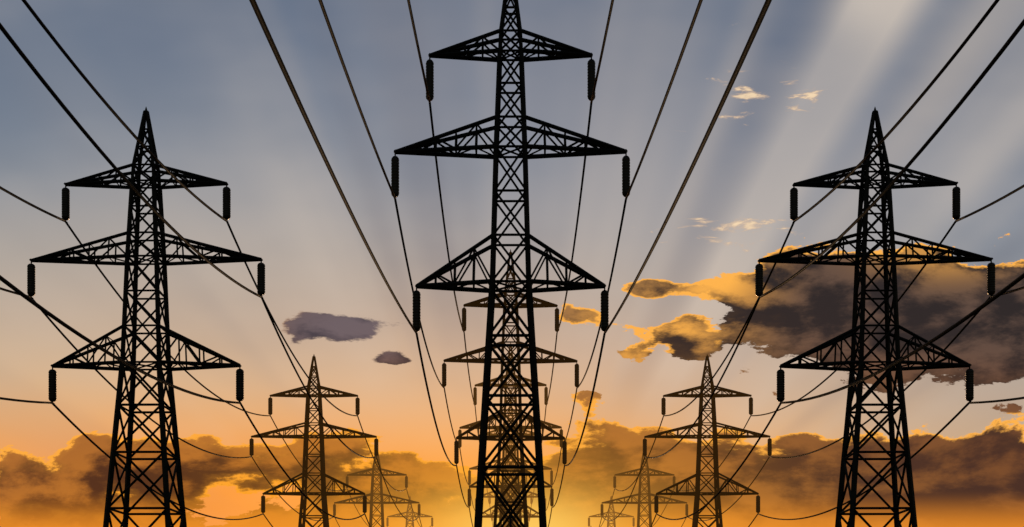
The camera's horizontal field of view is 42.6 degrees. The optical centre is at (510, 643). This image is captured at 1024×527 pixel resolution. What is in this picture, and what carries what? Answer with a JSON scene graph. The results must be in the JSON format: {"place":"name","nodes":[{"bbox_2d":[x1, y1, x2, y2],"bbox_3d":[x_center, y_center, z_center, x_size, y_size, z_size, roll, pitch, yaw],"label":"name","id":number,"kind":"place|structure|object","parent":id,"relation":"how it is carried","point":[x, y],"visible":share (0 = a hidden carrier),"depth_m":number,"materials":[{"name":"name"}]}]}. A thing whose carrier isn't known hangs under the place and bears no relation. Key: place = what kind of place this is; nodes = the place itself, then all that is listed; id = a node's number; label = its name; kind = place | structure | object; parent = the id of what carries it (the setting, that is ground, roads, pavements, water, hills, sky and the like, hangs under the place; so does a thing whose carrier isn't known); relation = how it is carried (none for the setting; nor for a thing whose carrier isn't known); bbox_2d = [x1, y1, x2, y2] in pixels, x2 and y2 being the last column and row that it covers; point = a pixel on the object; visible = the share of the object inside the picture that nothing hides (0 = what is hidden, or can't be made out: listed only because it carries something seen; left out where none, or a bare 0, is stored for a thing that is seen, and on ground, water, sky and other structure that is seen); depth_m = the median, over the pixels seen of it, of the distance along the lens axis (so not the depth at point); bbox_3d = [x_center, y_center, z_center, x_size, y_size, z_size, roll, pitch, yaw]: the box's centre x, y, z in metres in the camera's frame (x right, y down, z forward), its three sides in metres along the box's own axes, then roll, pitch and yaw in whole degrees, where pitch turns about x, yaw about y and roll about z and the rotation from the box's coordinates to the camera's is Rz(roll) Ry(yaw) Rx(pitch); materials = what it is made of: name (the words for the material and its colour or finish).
{"place":"outdoors","nodes":[
{"label":"outdoors","id":0,"kind":"place"},
{"bbox_2d":[0,0,1023,526],"label":"sky","id":1,"kind":"structure","parent":0,"point":[802,100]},
{"bbox_3d":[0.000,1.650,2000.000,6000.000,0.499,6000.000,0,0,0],"label":"ground","id":2,"kind":"structure","parent":0,"visible":0},
{"bbox_2d":[27,107,264,526],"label":"pylon","id":3,"kind":"object","parent":2,"relation":"on","point":[98,181],"visible":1,"depth_m":122.55,"materials":[{"name":"metal"}]},
{"bbox_2d":[0,0,421,526],"bbox_3d":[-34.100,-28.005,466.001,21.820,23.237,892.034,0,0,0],"label":"conductors","id":4,"kind":"object","parent":3,"relation":"attached to","point":[32,301],"visible":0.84,"depth_m":111.31,"materials":[{"name":"metal"}]},
{"bbox_2d":[249,355,377,526],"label":"pylon","id":5,"kind":"object","parent":2,"relation":"on","point":[324,494],"visible":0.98,"depth_m":227.52,"materials":[{"name":"metal"}]},
{"bbox_2d":[333,452,420,526],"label":"pylon","id":6,"kind":"object","parent":2,"relation":"on","point":[371,494],"visible":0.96,"depth_m":334.46,"materials":[{"name":"metal"}]},
{"bbox_2d":[386,496,432,526],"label":"pylon","id":7,"kind":"object","parent":2,"relation":"on","point":[407,512],"visible":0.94,"depth_m":444.43,"materials":[{"name":"metal"}]},
{"bbox_2d":[391,0,629,526],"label":"pylon","id":8,"kind":"object","parent":2,"relation":"on","point":[456,52],"visible":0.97,"depth_m":122.24,"materials":[{"name":"metal"}]},
{"bbox_2d":[249,0,771,526],"bbox_3d":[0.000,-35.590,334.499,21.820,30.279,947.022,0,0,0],"label":"conductors","id":9,"kind":"object","parent":8,"relation":"attached to","point":[693,164],"visible":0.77,"depth_m":97.45,"materials":[{"name":"metal"}]},
{"bbox_2d":[442,249,578,526],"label":"pylon","id":10,"kind":"object","parent":2,"relation":"on","point":[541,360],"visible":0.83,"depth_m":213.42,"materials":[{"name":"metal"}]},
{"bbox_2d":[458,343,562,526],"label":"pylon","id":11,"kind":"object","parent":2,"relation":"on","point":[518,482],"visible":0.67,"depth_m":279.50,"materials":[{"name":"metal"}]},
{"bbox_2d":[468,401,552,526],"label":"pylon","id":12,"kind":"object","parent":2,"relation":"on","point":[510,491],"visible":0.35,"depth_m":345.50,"materials":[{"name":"metal"}]},
{"bbox_2d":[475,441,545,526],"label":"pylon","id":13,"kind":"object","parent":2,"relation":"on","point":[492,496],"visible":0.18,"depth_m":411.45,"materials":[{"name":"metal"}]},
{"bbox_2d":[484,472,536,515],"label":"pylon","id":14,"kind":"object","parent":2,"relation":"on","point":[509,503],"visible":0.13,"depth_m":477.56,"materials":[{"name":"metal"}]},
{"bbox_2d":[588,496,634,526],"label":"pylon","id":15,"kind":"object","parent":2,"relation":"on","point":[608,516],"visible":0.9,"depth_m":444.40,"materials":[{"name":"metal"}]},
{"bbox_2d":[601,453,687,526],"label":"pylon","id":16,"kind":"object","parent":2,"relation":"on","point":[649,494],"visible":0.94,"depth_m":334.46,"materials":[{"name":"metal"}]},
{"bbox_2d":[643,355,771,526],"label":"pylon","id":17,"kind":"object","parent":2,"relation":"on","point":[696,494],"visible":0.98,"depth_m":227.48,"materials":[{"name":"metal"}]},
{"bbox_2d":[755,107,994,526],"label":"pylon","id":18,"kind":"object","parent":2,"relation":"on","point":[864,187],"visible":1,"depth_m":122.53,"materials":[{"name":"metal"}]},
{"bbox_2d":[599,0,1023,526],"bbox_3d":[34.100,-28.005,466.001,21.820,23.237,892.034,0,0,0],"label":"conductors","id":19,"kind":"object","parent":18,"relation":"attached to","point":[988,301],"visible":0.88,"depth_m":111.29,"materials":[{"name":"metal"}]}
]}

